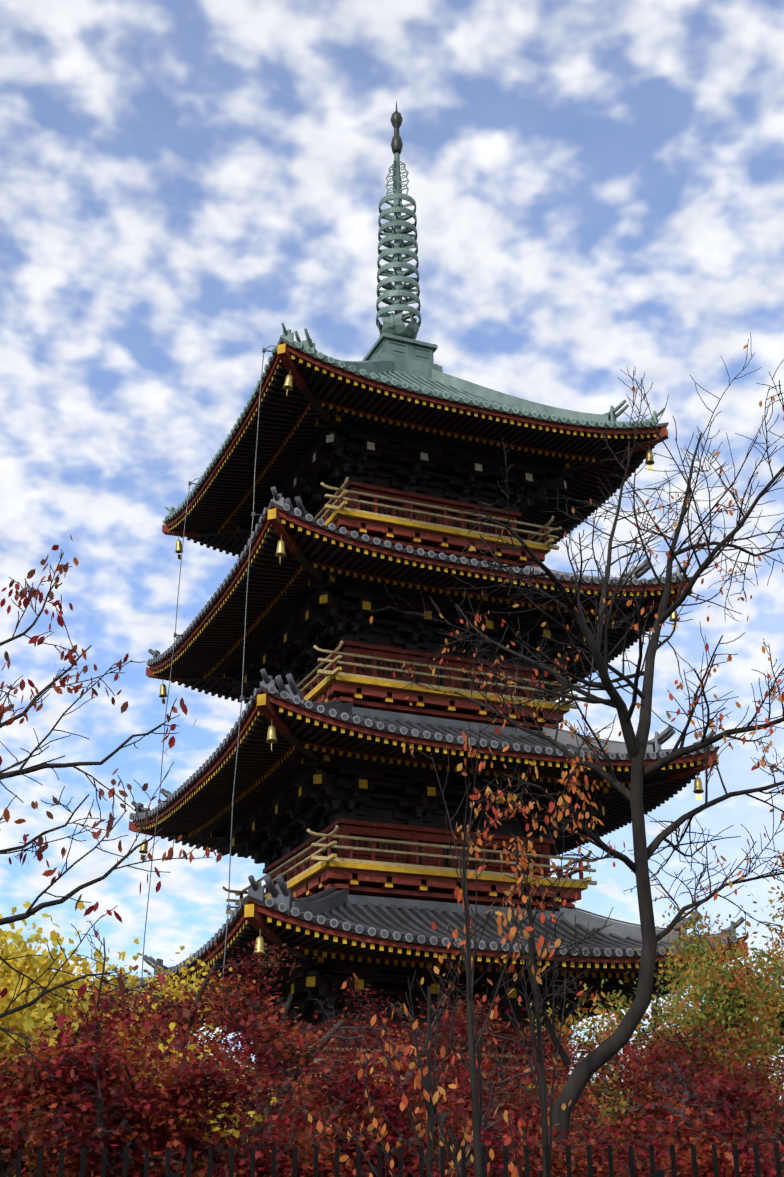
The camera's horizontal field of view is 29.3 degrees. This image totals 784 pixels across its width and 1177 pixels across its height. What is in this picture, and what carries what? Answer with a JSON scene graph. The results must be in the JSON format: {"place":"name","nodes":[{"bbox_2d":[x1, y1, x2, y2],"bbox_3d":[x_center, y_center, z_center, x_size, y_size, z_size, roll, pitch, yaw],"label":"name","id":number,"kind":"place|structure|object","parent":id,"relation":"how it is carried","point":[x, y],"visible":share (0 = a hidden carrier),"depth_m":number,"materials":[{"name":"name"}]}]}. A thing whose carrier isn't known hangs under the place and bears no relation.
{"place":"outdoors","nodes":[
{"label":"outdoors","id":0,"kind":"place"},
{"bbox_2d":[2,920,296,1176],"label":"maple tree","id":1,"kind":"object","parent":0,"point":[116,1016],"depth_m":15.24,"materials":[{"name":"red plant"}]},
{"bbox_2d":[63,979,327,1136],"bbox_3d":[-3.357,8.830,19.747,5.964,7.303,4.234,9,-25,-21],"label":"maple tree","id":2,"kind":"object","parent":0,"point":[217,1014],"depth_m":20.71,"materials":[{"name":"red plant"}]},
{"bbox_2d":[124,941,353,1133],"bbox_3d":[-1.938,9.084,20.898,4.908,8.114,6.383,9,-25,-21],"label":"maple tree","id":3,"kind":"object","parent":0,"point":[249,989],"depth_m":20.93,"materials":[{"name":"red plant"}]},
{"bbox_2d":[160,978,414,1143],"bbox_3d":[-1.639,10.957,25.466,6.174,8.726,4.512,9,-25,-21],"label":"maple tree","id":4,"kind":"object","parent":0,"point":[358,1022],"depth_m":26.99,"materials":[{"name":"red plant"}]},
{"bbox_2d":[193,982,456,1176],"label":"shrub","id":5,"kind":"object","parent":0,"point":[276,1043],"depth_m":16.12,"materials":[{"name":"red plant"}]},
{"bbox_2d":[150,984,593,1137],"bbox_3d":[-0.850,7.970,17.688,7.099,6.627,4.944,-1,-23,2],"label":"shrub","id":6,"kind":"object","parent":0,"point":[477,1009],"depth_m":19.39,"materials":[{"name":"red plant"}]},
{"bbox_2d":[0,0,783,1157],"label":"sky","id":7,"kind":"structure","parent":0,"point":[596,187],"materials":[{"name":"blue"}]},
{"bbox_2d":[379,1026,492,1081],"bbox_3d":[1.769,10.784,24.058,4.142,7.903,7.304,38,-44,-55],"label":"shrub","id":8,"kind":"object","parent":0,"point":[454,1045],"depth_m":26.33,"materials":[{"name":"red plant"}]},
{"bbox_2d":[253,1006,629,1129],"bbox_3d":[0.563,10.221,22.264,5.962,7.513,5.875,9,-25,-21],"label":"shrub","id":9,"kind":"object","parent":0,"point":[503,1055],"depth_m":22.71,"materials":[{"name":"red plant"}]},
{"bbox_2d":[284,1013,616,1145],"bbox_3d":[0.974,11.414,25.325,6.228,7.763,6.974,9,-25,-21],"label":"maple tree","id":10,"kind":"object","parent":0,"point":[491,1041],"depth_m":25.36,"materials":[{"name":"red plant"}]},
{"bbox_2d":[503,1005,761,1176],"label":"shrub","id":11,"kind":"object","parent":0,"point":[670,1048],"depth_m":21.64,"materials":[{"name":"red plant"}]},
{"bbox_2d":[489,1022,783,1176],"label":"shrub","id":12,"kind":"object","parent":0,"point":[764,1077],"depth_m":20.30,"materials":[{"name":"red plant"}]},
{"bbox_2d":[513,893,783,1150],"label":"broadleaf tree","id":13,"kind":"object","parent":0,"point":[687,955],"depth_m":31.55,"materials":[{"name":"green plant"}]},
{"bbox_2d":[530,1028,783,1168],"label":"maple tree","id":14,"kind":"object","parent":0,"point":[779,1061],"depth_m":24.98,"materials":[{"name":"red plant"}]},
{"bbox_2d":[589,1035,783,1175],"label":"maple tree","id":15,"kind":"object","parent":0,"point":[637,1073],"depth_m":20.53,"materials":[{"name":"red plant"}]},
{"bbox_3d":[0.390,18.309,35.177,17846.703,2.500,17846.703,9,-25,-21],"label":"ground","id":16,"kind":"structure","parent":0,"visible":0},
{"bbox_2d":[32,989,160,1064],"bbox_3d":[-5.689,7.882,19.041,5.857,7.800,4.221,-4,-24,8],"label":"shrub","id":17,"kind":"object","parent":16,"relation":"on","point":[141,1010],"depth_m":20.08,"materials":[{"name":"red plant"}]},
{"bbox_2d":[0,535,221,1079],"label":"cherry tree","id":18,"kind":"object","parent":16,"relation":"on","point":[29,912],"depth_m":9.24,"materials":[{"name":"brown plant"}]},
{"bbox_2d":[0,900,277,1176],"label":"ginkgo tree","id":19,"kind":"object","parent":16,"relation":"on","point":[29,966],"depth_m":14.90,"materials":[{"name":"yellow plant"}]},
{"bbox_2d":[32,938,255,1058],"bbox_3d":[-5.004,9.964,23.465,7.089,8.982,4.630,43,-48,-58],"label":"ginkgo tree","id":20,"kind":"object","parent":16,"relation":"on","point":[131,978],"depth_m":25.34,"materials":[{"name":"yellow plant"}]},
{"bbox_2d":[0,1003,291,1176],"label":"shrub","id":21,"kind":"object","parent":16,"relation":"on","point":[229,1093],"depth_m":12.99,"materials":[{"name":"red plant"}]},
{"bbox_2d":[0,1016,404,1176],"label":"shrub","id":22,"kind":"object","parent":16,"relation":"on","point":[285,1160],"depth_m":12.68,"materials":[{"name":"red plant"}]},
{"bbox_2d":[0,1043,525,1176],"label":"shrub","id":23,"kind":"object","parent":16,"relation":"on","point":[364,1117],"depth_m":13.96,"materials":[{"name":"red plant"}]},
{"bbox_2d":[0,1144,781,1176],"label":"iron picket fence","id":24,"kind":"object","parent":16,"relation":"on","point":[656,1173],"visible":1,"depth_m":7.47,"materials":[{"name":"metal"}]},
{"bbox_2d":[346,919,480,1176],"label":"orange sapling","id":25,"kind":"object","parent":16,"relation":"on","point":[430,1128],"depth_m":11.87,"materials":[{"name":"orange plant"}]},
{"bbox_2d":[111,340,747,1119],"bbox_3d":[0.314,7.560,39.823,12.956,23.721,12.956,9,-25,-21],"label":"pagoda","id":26,"kind":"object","parent":16,"relation":"on","point":[319,802],"visible":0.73,"depth_m":38.61,"materials":[{"name":"brown wood"}]},
{"bbox_2d":[112,323,748,1142],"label":"roofs","id":27,"kind":"structure","parent":26,"relation":"on","point":[394,919],"depth_m":36.61,"materials":[{"name":"grey tile"}]},
{"bbox_2d":[139,346,275,1051],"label":"pagoda lightning cables","id":28,"kind":"object","parent":27,"relation":"hanging from","point":[242,698],"visible":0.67,"depth_m":36.47,"materials":[{"name":"black metal"}]},
{"bbox_2d":[362,101,442,378],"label":"spire","id":29,"kind":"structure","parent":27,"relation":"on","point":[402,348],"depth_m":46.83,"materials":[{"name":"teal metal"}]},
{"bbox_2d":[139,369,729,975],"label":"wind bells","id":30,"kind":"object","parent":26,"relation":"attached to","point":[271,733],"visible":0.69,"depth_m":37.66,"materials":[{"name":"gold metal"}]},
{"bbox_2d":[308,713,560,1176],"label":"orange sapling","id":31,"kind":"object","parent":16,"relation":"on","point":[477,1112],"depth_m":10.61,"materials":[{"name":"orange plant"}]},
{"bbox_2d":[268,1073,607,1176],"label":"maple tree","id":32,"kind":"object","parent":16,"relation":"on","point":[535,1127],"depth_m":16.00,"materials":[{"name":"red plant"}]},
{"bbox_2d":[355,1079,564,1176],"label":"maple tree","id":33,"kind":"object","parent":16,"relation":"on","point":[489,1143],"depth_m":13.26,"materials":[{"name":"red plant"}]},
{"bbox_2d":[466,792,593,1176],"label":"orange sapling","id":34,"kind":"object","parent":16,"relation":"on","point":[541,1091],"depth_m":11.51,"materials":[{"name":"orange plant"}]},
{"bbox_2d":[406,1038,668,1176],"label":"maple tree","id":35,"kind":"object","parent":16,"relation":"on","point":[484,1067],"depth_m":17.42,"materials":[{"name":"red plant"}]},
{"bbox_2d":[368,333,783,1152],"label":"cherry tree","id":36,"kind":"object","parent":16,"relation":"on","point":[608,1047],"depth_m":16.67,"materials":[{"name":"plant"}]},
{"bbox_2d":[452,1053,783,1176],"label":"maple tree","id":37,"kind":"object","parent":16,"relation":"on","point":[726,1161],"depth_m":13.34,"materials":[{"name":"red plant"}]},
{"bbox_2d":[565,933,783,1171],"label":"tree","id":38,"kind":"object","parent":16,"relation":"on","point":[718,1012],"depth_m":22.11,"materials":[{"name":"green plant"}]},
{"bbox_2d":[609,1035,783,1176],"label":"maple tree","id":39,"kind":"object","parent":16,"relation":"on","point":[675,1073],"depth_m":14.48,"materials":[{"name":"red plant"}]},
{"bbox_2d":[637,1056,783,1168],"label":"shrub","id":40,"kind":"object","parent":16,"relation":"on","point":[759,1135],"depth_m":15.92,"materials":[{"name":"red plant"}]},
{"bbox_2d":[690,862,783,1155],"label":"broadleaf tree","id":41,"kind":"object","parent":16,"relation":"on","point":[776,961],"depth_m":25.98,"materials":[{"name":"green plant"}]}
]}

